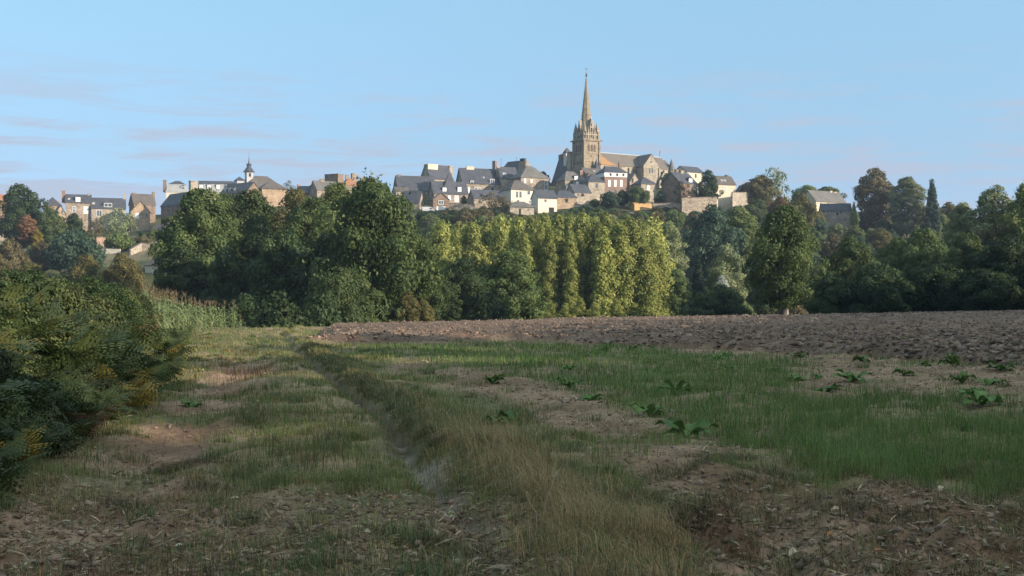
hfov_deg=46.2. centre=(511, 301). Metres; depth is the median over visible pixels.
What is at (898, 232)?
tree
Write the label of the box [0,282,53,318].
bracken
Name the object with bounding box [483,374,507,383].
dock plant
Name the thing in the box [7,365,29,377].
bramble bush
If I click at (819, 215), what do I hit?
tree
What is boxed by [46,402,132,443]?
bracken
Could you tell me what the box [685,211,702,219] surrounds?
tree
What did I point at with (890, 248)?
oak tree
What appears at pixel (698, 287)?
tree
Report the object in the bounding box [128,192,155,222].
stone house
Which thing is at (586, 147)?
church
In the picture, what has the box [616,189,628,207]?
tree
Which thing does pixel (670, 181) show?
stone house
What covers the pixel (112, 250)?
garden wall
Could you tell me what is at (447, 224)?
poplar tree
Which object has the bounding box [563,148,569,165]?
lantern pavilion
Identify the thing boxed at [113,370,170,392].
bracken
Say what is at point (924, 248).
oak tree
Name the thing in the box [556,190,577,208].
stone house
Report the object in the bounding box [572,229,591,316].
poplar tree
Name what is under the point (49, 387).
bramble bush
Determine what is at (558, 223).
poplar tree
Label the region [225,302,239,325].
maize plant
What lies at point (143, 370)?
bracken
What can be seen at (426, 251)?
tree
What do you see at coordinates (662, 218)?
tree
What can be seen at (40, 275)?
scrub bush
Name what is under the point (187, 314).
maize plant
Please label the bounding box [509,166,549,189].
stone house
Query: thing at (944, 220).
tree
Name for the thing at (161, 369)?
bracken
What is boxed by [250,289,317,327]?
shrub
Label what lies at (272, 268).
oak tree
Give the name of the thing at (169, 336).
bracken
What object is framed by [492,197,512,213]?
tree
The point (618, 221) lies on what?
poplar tree
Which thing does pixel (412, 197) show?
stone house
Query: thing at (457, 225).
poplar tree
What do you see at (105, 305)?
scrub bush
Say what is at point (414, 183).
stone house
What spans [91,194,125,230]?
stone house
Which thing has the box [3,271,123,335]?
scrub bush
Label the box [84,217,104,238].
tree
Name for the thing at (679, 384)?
dock plant
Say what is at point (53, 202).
stone house
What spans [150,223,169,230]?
garden shed
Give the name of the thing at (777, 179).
tree
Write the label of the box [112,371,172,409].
bracken
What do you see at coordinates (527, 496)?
dry stalk
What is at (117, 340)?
bracken
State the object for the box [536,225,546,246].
poplar tree
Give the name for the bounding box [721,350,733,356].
dock plant
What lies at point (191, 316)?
maize plant
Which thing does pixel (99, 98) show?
sky
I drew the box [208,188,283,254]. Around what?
oak tree
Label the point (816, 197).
farmhouse
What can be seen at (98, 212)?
window
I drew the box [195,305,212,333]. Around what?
maize plant
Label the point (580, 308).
shrub
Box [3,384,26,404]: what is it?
bracken
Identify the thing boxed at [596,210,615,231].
poplar tree
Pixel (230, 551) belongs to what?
dry grass
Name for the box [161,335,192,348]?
bracken
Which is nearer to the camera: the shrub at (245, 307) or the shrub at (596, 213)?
the shrub at (245, 307)
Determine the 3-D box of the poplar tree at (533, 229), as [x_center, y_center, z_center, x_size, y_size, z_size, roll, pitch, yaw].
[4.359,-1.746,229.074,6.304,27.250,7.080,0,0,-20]
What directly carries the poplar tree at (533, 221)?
on the ground at (194, 428)
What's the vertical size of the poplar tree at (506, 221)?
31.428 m
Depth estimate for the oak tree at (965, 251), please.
176.19 m
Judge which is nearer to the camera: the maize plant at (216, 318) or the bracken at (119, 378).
the bracken at (119, 378)
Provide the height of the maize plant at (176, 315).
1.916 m
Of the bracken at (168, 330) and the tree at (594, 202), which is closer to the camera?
the bracken at (168, 330)
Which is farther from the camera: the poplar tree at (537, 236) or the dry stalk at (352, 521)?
the poplar tree at (537, 236)
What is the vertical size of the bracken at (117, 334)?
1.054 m
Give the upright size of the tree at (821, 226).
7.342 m
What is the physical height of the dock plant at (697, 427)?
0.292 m
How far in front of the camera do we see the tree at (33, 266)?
234.37 m
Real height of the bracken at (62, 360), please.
1.152 m
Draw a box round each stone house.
[0,194,5,220]
[43,197,61,216]
[55,205,65,227]
[62,190,91,230]
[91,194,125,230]
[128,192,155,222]
[129,200,150,231]
[219,182,260,201]
[234,177,244,182]
[259,181,287,206]
[297,184,310,197]
[309,179,335,196]
[343,173,356,192]
[392,187,408,202]
[393,174,433,197]
[403,191,424,210]
[421,164,453,180]
[428,173,468,202]
[456,166,499,192]
[467,189,502,208]
[492,158,528,171]
[496,166,517,188]
[500,180,534,204]
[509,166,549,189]
[530,190,557,212]
[555,170,584,192]
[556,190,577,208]
[566,184,591,204]
[578,168,598,177]
[579,174,605,200]
[627,173,638,194]
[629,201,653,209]
[630,177,656,201]
[661,169,696,202]
[674,166,702,193]
[715,175,735,211]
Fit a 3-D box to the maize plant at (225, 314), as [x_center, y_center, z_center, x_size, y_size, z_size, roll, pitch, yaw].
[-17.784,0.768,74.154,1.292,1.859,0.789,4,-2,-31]
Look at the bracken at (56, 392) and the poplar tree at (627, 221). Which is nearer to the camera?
the bracken at (56, 392)
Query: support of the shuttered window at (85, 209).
in the stone house at (79, 205)
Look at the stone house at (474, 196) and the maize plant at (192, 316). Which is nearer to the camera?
the maize plant at (192, 316)
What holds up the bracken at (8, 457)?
on the ground at (194, 428)
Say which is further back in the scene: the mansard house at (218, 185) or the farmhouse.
the mansard house at (218, 185)
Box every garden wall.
[102,248,120,253]
[129,242,151,254]
[449,203,474,210]
[653,202,680,211]
[681,196,716,214]
[731,192,752,208]
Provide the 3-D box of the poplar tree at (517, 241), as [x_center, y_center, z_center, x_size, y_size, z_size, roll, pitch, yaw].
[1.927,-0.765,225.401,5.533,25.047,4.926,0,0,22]
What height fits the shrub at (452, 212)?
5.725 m
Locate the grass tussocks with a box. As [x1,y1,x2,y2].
[0,328,1023,575]
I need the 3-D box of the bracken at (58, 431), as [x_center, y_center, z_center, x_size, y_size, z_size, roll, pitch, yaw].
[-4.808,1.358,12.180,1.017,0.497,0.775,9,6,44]
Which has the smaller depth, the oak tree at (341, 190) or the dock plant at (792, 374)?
the dock plant at (792, 374)
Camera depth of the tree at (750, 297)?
337.05 m
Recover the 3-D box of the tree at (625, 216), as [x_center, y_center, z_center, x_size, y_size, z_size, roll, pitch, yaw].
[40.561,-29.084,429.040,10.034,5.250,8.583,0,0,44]
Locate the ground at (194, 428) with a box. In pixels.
[0,186,1023,575]
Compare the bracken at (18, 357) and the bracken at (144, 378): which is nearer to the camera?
the bracken at (18, 357)
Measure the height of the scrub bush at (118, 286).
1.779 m
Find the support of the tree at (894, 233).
on the ground at (194, 428)
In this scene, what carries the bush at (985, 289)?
on the ground at (194, 428)
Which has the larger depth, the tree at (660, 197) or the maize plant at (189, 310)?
the tree at (660, 197)
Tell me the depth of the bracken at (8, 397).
11.69 m
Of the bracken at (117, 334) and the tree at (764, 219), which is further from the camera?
the tree at (764, 219)
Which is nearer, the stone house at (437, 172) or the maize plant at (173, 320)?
the maize plant at (173, 320)
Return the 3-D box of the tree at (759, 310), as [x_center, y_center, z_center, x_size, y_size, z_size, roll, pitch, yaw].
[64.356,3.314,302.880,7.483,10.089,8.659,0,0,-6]
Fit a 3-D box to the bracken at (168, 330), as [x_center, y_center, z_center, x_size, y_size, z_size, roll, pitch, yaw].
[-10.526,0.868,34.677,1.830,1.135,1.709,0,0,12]
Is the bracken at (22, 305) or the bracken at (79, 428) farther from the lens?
the bracken at (22, 305)
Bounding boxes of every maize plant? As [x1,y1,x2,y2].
[137,280,168,342]
[138,280,153,303]
[148,287,167,328]
[151,289,179,329]
[151,292,171,333]
[152,288,166,326]
[153,289,181,330]
[155,290,164,330]
[155,296,175,327]
[158,289,179,326]
[158,296,169,337]
[163,297,175,328]
[166,299,181,330]
[168,290,191,330]
[168,297,184,331]
[169,299,186,328]
[174,292,200,335]
[175,294,193,331]
[176,296,201,326]
[179,296,201,333]
[183,301,203,334]
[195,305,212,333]
[196,302,211,333]
[198,301,210,332]
[202,301,216,330]
[202,302,218,331]
[207,300,221,326]
[212,302,221,330]
[214,303,228,328]
[220,300,232,326]
[221,300,231,328]
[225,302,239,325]
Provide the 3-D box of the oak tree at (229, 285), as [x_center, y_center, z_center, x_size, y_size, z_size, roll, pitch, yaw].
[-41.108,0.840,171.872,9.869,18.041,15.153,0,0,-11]
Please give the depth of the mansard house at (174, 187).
521.03 m
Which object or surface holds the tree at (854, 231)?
on the ground at (194, 428)
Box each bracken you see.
[0,278,59,316]
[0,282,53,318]
[0,292,44,354]
[0,295,17,308]
[0,321,62,371]
[0,328,49,376]
[0,336,36,372]
[0,379,49,416]
[0,411,72,460]
[0,413,78,452]
[0,415,30,446]
[0,424,14,441]
[0,424,57,463]
[0,428,51,485]
[0,437,25,481]
[0,456,27,502]
[1,297,86,344]
[1,315,69,342]
[1,354,27,379]
[2,297,37,317]
[3,296,111,345]
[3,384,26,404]
[6,325,148,374]
[9,378,61,421]
[12,380,49,418]
[15,333,51,365]
[16,318,78,353]
[19,292,108,337]
[21,320,137,376]
[21,327,134,369]
[22,355,92,389]
[24,373,97,405]
[31,413,105,448]
[37,309,90,332]
[39,368,110,397]
[39,370,75,406]
[41,400,115,441]
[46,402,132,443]
[52,314,145,363]
[59,376,142,410]
[64,383,128,420]
[73,379,138,424]
[75,332,138,350]
[79,321,149,377]
[88,365,173,410]
[90,321,153,359]
[101,325,131,349]
[103,326,135,348]
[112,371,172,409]
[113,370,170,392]
[114,375,156,395]
[120,314,155,345]
[121,363,172,390]
[127,361,170,380]
[129,371,158,390]
[131,348,195,382]
[132,335,160,365]
[133,360,181,385]
[137,353,169,364]
[143,343,202,365]
[144,342,183,363]
[145,322,161,345]
[153,342,190,352]
[160,323,188,336]
[160,328,178,335]
[160,331,174,340]
[160,334,176,344]
[160,358,189,373]
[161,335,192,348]
[163,340,188,353]
[169,327,197,339]
[169,340,188,352]
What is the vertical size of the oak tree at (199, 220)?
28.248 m
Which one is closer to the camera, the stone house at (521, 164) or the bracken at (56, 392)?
the bracken at (56, 392)
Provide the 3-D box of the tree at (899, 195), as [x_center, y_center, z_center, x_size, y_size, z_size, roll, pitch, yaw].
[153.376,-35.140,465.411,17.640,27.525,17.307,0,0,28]
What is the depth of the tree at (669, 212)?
434.53 m
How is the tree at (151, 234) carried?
on the ground at (194, 428)
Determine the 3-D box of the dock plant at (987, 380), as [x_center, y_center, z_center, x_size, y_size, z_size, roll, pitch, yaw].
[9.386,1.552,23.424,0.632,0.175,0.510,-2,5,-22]
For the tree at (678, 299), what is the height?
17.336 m
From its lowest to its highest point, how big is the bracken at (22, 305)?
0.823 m
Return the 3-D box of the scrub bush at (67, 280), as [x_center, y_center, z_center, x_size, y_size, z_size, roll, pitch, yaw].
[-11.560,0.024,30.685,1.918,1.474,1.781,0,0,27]
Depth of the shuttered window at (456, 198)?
500.22 m
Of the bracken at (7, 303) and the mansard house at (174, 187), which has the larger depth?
the mansard house at (174, 187)
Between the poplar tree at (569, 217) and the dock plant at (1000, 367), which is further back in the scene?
the poplar tree at (569, 217)
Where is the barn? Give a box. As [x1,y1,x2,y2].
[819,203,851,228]
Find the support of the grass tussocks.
on the ground at (194, 428)
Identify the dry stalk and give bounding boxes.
[348,516,354,543]
[525,491,536,531]
[541,468,560,533]
[559,480,565,525]
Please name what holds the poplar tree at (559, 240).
on the ground at (194, 428)
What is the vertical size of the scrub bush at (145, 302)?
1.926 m
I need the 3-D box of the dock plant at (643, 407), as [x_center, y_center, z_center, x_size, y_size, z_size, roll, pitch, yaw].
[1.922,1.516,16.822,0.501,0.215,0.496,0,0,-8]
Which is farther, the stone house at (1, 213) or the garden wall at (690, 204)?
the stone house at (1, 213)
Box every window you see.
[83,206,88,213]
[96,210,101,216]
[454,195,458,201]
[544,181,547,189]
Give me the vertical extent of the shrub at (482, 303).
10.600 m
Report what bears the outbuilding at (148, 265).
on the ground at (194, 428)
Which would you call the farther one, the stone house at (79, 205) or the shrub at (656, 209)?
the stone house at (79, 205)
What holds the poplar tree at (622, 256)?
on the ground at (194, 428)
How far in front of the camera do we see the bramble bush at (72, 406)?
14.39 m
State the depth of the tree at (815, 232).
401.60 m
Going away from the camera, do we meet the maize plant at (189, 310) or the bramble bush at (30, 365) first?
the bramble bush at (30, 365)
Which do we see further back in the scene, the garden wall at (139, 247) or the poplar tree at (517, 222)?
the garden wall at (139, 247)
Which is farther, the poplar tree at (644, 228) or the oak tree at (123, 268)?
the poplar tree at (644, 228)
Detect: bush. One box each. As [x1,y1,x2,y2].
[0,263,50,296]
[0,268,17,276]
[0,270,36,301]
[0,293,45,324]
[0,318,34,365]
[0,337,25,383]
[0,365,74,418]
[0,382,37,427]
[0,408,89,458]
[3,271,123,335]
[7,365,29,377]
[14,268,57,286]
[17,343,43,375]
[40,390,99,420]
[42,380,110,428]
[46,362,132,410]
[49,284,105,327]
[50,275,71,283]
[62,273,127,336]
[79,276,137,330]
[84,284,157,341]
[103,282,160,344]
[115,286,167,352]
[125,284,163,343]
[689,283,756,315]
[803,270,852,313]
[837,261,925,313]
[936,268,1023,310]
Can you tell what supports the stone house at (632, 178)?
on the ground at (194, 428)
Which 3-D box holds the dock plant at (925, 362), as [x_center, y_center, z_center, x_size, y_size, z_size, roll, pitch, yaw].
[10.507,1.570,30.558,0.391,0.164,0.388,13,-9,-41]
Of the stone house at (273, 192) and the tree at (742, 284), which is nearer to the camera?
the tree at (742, 284)
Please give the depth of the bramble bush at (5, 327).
15.98 m
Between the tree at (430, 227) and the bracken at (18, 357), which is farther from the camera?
the tree at (430, 227)
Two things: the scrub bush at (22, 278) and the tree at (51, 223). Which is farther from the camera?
the tree at (51, 223)
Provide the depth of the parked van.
478.16 m
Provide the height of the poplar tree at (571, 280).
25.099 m
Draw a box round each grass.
[0,324,1023,575]
[0,325,1023,575]
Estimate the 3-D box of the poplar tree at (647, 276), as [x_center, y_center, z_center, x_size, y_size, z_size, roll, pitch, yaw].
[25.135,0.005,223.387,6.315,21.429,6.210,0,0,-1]
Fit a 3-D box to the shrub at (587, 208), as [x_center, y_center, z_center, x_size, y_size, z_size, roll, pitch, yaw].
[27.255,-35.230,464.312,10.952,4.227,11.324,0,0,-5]
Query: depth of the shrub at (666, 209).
471.93 m
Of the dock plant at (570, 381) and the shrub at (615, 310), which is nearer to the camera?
the dock plant at (570, 381)
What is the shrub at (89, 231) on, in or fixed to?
on the ground at (194, 428)
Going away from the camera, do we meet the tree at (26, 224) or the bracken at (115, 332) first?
the bracken at (115, 332)
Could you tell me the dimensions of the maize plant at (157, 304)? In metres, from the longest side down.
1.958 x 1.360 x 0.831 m
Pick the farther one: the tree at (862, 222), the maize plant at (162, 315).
the tree at (862, 222)
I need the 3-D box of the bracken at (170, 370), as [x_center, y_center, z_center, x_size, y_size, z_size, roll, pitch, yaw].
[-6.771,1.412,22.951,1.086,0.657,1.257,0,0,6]
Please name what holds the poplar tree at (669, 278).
on the ground at (194, 428)
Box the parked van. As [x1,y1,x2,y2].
[421,207,433,210]
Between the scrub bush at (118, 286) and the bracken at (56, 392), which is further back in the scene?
the scrub bush at (118, 286)
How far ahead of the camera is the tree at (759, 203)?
474.15 m
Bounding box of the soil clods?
[306,310,1023,364]
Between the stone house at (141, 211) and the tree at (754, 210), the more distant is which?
the stone house at (141, 211)
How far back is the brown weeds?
12.05 m
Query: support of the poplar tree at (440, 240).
on the ground at (194, 428)
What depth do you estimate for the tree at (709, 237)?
332.63 m
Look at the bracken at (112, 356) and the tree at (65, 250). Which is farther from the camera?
the tree at (65, 250)
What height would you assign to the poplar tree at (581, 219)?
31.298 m
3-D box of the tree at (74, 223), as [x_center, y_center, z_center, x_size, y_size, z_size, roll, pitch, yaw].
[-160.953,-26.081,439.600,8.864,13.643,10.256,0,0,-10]
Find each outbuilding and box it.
[144,259,161,273]
[505,201,534,214]
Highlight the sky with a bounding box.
[0,0,1023,217]
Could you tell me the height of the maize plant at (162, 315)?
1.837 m
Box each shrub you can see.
[25,245,31,259]
[86,228,93,235]
[221,292,262,327]
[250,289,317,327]
[294,293,349,326]
[392,290,423,321]
[413,211,425,220]
[414,299,436,321]
[421,210,443,219]
[439,210,448,215]
[447,209,460,215]
[453,208,475,225]
[462,289,512,320]
[470,210,481,219]
[478,206,489,213]
[481,209,494,218]
[541,300,558,318]
[550,211,563,219]
[557,302,572,317]
[568,207,580,214]
[570,206,592,211]
[572,298,588,315]
[584,301,604,317]
[587,207,603,216]
[604,208,612,213]
[606,299,625,316]
[611,212,623,216]
[626,302,641,316]
[650,207,662,212]
[661,207,670,212]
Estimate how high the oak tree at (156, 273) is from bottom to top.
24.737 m
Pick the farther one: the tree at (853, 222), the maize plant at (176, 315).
the tree at (853, 222)
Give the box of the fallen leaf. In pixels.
[788,547,796,555]
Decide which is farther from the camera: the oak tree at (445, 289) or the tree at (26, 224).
the tree at (26, 224)
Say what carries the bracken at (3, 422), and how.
on the ground at (194, 428)
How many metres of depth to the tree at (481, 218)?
420.21 m
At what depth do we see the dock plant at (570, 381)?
21.55 m
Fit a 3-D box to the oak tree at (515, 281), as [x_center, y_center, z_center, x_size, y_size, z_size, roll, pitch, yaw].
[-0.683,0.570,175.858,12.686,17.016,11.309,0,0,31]
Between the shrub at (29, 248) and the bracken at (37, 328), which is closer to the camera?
the bracken at (37, 328)
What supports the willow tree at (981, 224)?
on the ground at (194, 428)
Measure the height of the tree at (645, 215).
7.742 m
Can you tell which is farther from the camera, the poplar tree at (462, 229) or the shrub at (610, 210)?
the shrub at (610, 210)
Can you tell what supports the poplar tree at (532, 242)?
on the ground at (194, 428)
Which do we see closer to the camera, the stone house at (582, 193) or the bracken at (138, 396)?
the bracken at (138, 396)
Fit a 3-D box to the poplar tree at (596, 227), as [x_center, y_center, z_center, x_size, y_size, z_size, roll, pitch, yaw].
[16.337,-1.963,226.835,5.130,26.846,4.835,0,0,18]
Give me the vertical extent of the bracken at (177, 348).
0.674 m
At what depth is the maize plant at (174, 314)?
51.00 m
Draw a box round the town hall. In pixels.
[243,160,274,187]
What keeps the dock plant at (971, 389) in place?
on the ground at (194, 428)
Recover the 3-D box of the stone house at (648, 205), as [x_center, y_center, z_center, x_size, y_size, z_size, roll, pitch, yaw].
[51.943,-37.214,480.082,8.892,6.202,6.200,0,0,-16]
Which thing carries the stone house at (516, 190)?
on the ground at (194, 428)
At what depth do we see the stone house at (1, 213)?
523.35 m
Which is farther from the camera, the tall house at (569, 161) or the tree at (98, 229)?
the tall house at (569, 161)
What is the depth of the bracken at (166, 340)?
35.62 m
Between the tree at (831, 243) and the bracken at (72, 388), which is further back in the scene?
the tree at (831, 243)
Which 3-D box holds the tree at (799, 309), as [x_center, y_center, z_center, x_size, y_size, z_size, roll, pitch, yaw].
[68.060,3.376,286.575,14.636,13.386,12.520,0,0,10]
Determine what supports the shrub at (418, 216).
on the ground at (194, 428)
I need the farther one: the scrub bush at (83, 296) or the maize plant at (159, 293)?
the maize plant at (159, 293)
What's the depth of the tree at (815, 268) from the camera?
333.20 m
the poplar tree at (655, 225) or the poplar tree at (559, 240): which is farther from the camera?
the poplar tree at (655, 225)
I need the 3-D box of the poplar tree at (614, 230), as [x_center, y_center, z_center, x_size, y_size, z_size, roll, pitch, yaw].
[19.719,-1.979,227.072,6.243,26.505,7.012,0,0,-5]
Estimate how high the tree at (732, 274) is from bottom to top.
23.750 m
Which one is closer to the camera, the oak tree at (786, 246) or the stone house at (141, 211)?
the oak tree at (786, 246)
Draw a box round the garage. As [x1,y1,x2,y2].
[429,193,449,209]
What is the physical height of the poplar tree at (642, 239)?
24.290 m
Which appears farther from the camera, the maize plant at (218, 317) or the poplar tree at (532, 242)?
the poplar tree at (532, 242)
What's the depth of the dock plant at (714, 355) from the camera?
32.57 m
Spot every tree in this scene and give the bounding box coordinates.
[0,183,48,249]
[0,238,30,269]
[0,254,14,270]
[15,214,38,256]
[18,261,47,277]
[29,241,49,270]
[30,229,43,253]
[36,206,68,244]
[41,229,108,278]
[61,254,102,284]
[63,213,84,238]
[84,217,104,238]
[96,207,139,236]
[97,252,149,298]
[102,232,135,249]
[131,236,153,242]
[143,187,245,316]
[145,228,157,239]
[149,246,208,319]
[153,248,166,280]
[192,245,253,327]
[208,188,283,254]
[215,192,239,223]
[235,228,313,318]
[236,224,291,289]
[265,187,306,238]
[280,196,332,279]
[282,180,294,193]
[290,230,334,319]
[295,168,451,322]
[302,267,388,323]
[315,182,360,227]
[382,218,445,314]
[415,258,452,320]
[419,214,440,224]
[422,217,443,230]
[422,218,440,242]
[425,220,457,245]
[430,219,456,279]
[438,280,462,320]
[441,215,454,224]
[443,257,492,320]
[448,221,464,245]
[449,227,463,260]
[456,218,489,278]
[458,224,466,252]
[460,195,466,203]
[475,215,487,225]
[476,248,549,319]
[478,192,503,211]
[478,220,493,276]
[484,219,509,280]
[488,220,495,230]
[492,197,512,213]
[492,214,511,225]
[493,219,511,230]
[503,224,521,295]
[510,214,525,233]
[513,231,527,251]
[513,231,537,314]
[522,214,541,233]
[524,223,542,241]
[526,232,541,318]
[532,238,563,315]
[534,233,542,276]
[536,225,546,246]
[538,211,551,231]
[541,226,561,318]
[549,213,571,238]
[553,231,565,309]
[560,229,580,317]
[563,212,576,236]
[571,209,593,235]
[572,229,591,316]
[582,224,595,315]
[587,216,597,225]
[587,221,603,301]
[587,226,619,316]
[589,199,599,206]
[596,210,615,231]
[598,191,622,208]
[608,222,622,287]
[610,215,620,220]
[610,225,640,315]
[612,217,621,225]
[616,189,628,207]
[616,213,630,219]
[621,219,644,313]
[622,214,638,228]
[626,186,650,203]
[632,212,651,220]
[633,245,662,316]
[635,216,645,221]
[635,230,647,315]
[637,220,652,244]
[640,212,676,272]
[646,234,669,267]
[649,210,666,222]
[651,244,673,315]
[651,251,667,315]
[654,191,666,202]
[660,173,667,184]
[660,220,689,283]
[660,245,674,315]
[664,209,683,216]
[667,211,683,229]
[667,268,693,315]
[672,180,690,202]
[675,227,694,258]
[676,203,747,288]
[678,213,703,249]
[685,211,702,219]
[687,259,706,315]
[693,169,725,200]
[704,244,748,298]
[713,271,751,297]
[714,275,729,288]
[723,205,761,269]
[738,174,779,206]
[739,200,832,314]
[743,204,763,230]
[743,300,757,314]
[745,274,766,302]
[749,198,768,214]
[753,298,777,314]
[759,167,789,208]
[759,214,773,228]
[767,196,788,218]
[771,293,809,314]
[789,192,818,227]
[790,184,817,198]
[809,224,821,250]
[809,261,822,278]
[813,218,828,236]
[814,210,825,221]
[818,186,846,198]
[818,233,842,260]
[820,236,879,284]
[826,223,847,237]
[842,225,864,237]
[849,202,859,225]
[851,167,893,227]
[852,235,874,259]
[858,215,870,230]
[863,227,892,258]
[874,219,895,230]
[874,236,911,268]
[882,227,948,311]
[884,176,928,237]
[887,229,900,238]
[893,224,904,236]
[905,262,965,311]
[917,206,947,233]
[920,179,941,231]
[934,231,942,239]
[935,232,988,273]
[940,201,983,256]
[940,202,956,235]
[960,184,1012,250]
[973,236,1023,309]
[994,180,1023,246]
[1011,262,1023,309]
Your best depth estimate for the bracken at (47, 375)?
15.28 m
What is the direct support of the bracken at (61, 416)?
on the ground at (194, 428)
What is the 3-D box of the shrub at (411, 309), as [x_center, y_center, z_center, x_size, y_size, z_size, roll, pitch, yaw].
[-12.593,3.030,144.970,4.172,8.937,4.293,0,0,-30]
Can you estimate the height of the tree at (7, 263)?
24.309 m
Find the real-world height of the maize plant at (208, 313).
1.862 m
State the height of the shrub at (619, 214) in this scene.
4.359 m
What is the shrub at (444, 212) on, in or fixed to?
on the ground at (194, 428)
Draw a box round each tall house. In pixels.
[160,181,198,222]
[551,154,566,185]
[567,151,571,171]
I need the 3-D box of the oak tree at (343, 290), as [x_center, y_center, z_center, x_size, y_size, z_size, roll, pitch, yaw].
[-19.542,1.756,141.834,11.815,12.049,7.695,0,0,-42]
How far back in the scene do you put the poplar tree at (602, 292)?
220.84 m
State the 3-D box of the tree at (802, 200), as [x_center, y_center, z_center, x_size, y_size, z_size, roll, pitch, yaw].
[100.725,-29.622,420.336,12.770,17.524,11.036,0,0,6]
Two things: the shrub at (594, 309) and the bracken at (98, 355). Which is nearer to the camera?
the bracken at (98, 355)
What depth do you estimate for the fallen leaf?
7.30 m
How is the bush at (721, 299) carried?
on the ground at (194, 428)
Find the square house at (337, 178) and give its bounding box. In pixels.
[324,173,343,183]
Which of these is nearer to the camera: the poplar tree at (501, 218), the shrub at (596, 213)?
the poplar tree at (501, 218)
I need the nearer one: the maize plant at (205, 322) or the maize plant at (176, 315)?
the maize plant at (176, 315)
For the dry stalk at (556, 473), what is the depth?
7.66 m
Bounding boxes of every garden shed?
[96,236,105,248]
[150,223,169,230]
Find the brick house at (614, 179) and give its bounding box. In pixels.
[595,162,627,193]
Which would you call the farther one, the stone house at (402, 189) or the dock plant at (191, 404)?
the stone house at (402, 189)
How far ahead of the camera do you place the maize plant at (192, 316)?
59.27 m
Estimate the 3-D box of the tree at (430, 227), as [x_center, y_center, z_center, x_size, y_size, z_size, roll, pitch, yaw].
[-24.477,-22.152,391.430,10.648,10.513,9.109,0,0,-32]
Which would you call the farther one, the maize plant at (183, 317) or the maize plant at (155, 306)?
the maize plant at (183, 317)
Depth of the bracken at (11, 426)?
10.59 m
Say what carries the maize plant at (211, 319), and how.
on the ground at (194, 428)
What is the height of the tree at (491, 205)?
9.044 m
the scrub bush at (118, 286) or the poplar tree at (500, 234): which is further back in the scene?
the poplar tree at (500, 234)
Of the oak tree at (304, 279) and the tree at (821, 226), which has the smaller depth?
the oak tree at (304, 279)
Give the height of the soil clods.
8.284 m
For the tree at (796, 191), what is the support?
on the ground at (194, 428)
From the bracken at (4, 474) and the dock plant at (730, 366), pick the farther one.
the dock plant at (730, 366)
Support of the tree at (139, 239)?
on the ground at (194, 428)
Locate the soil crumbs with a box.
[0,347,1023,575]
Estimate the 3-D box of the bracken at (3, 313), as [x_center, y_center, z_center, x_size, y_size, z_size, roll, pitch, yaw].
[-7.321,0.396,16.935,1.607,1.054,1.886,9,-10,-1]
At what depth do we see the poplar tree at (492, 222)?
277.39 m
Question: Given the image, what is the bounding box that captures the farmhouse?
[805,190,846,212]
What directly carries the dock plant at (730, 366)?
on the ground at (194, 428)
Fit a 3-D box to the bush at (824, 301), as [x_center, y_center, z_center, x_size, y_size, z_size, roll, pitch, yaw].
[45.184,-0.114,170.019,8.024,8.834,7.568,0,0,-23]
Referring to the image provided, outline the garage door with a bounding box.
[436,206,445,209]
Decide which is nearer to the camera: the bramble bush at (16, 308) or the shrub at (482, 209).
the bramble bush at (16, 308)
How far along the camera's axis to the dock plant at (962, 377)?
23.68 m
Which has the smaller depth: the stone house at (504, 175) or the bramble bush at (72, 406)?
the bramble bush at (72, 406)
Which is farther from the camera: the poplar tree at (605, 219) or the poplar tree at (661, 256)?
the poplar tree at (605, 219)
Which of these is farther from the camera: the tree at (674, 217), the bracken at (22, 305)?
the tree at (674, 217)
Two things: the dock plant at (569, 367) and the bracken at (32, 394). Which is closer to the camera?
the bracken at (32, 394)
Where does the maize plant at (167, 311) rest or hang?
on the ground at (194, 428)
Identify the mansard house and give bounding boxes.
[163,180,187,198]
[188,181,233,199]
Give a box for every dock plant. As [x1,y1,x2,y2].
[178,398,205,407]
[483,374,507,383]
[484,410,516,423]
[558,374,581,389]
[559,364,577,370]
[578,393,602,400]
[630,402,667,416]
[655,379,694,393]
[655,418,718,439]
[709,353,725,360]
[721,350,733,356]
[722,364,739,370]
[784,373,807,380]
[790,353,808,357]
[810,374,821,378]
[816,383,844,391]
[831,368,871,382]
[852,355,871,362]
[891,367,916,375]
[918,360,932,366]
[937,352,961,366]
[949,370,976,382]
[956,389,1005,406]
[957,386,990,397]
[975,378,1007,385]
[985,359,1015,370]
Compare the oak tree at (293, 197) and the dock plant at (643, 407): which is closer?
the dock plant at (643, 407)
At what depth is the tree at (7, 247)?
358.13 m
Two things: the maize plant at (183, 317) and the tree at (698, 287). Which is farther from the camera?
the tree at (698, 287)
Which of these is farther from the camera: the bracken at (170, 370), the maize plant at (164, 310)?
the maize plant at (164, 310)
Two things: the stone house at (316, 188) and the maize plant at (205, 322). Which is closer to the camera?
the maize plant at (205, 322)
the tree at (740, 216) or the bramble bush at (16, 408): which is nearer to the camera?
the bramble bush at (16, 408)
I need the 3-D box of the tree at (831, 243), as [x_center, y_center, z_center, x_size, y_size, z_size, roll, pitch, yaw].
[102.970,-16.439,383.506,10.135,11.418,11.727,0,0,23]
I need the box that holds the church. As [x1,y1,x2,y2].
[570,68,674,187]
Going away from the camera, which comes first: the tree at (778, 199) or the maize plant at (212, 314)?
the maize plant at (212, 314)
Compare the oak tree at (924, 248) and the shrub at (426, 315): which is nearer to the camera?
the shrub at (426, 315)
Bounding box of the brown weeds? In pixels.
[1,346,547,575]
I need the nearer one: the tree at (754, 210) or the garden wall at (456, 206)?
the tree at (754, 210)
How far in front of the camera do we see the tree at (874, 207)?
476.97 m
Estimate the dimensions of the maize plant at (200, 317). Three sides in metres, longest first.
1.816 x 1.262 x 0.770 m
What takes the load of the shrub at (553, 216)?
on the ground at (194, 428)

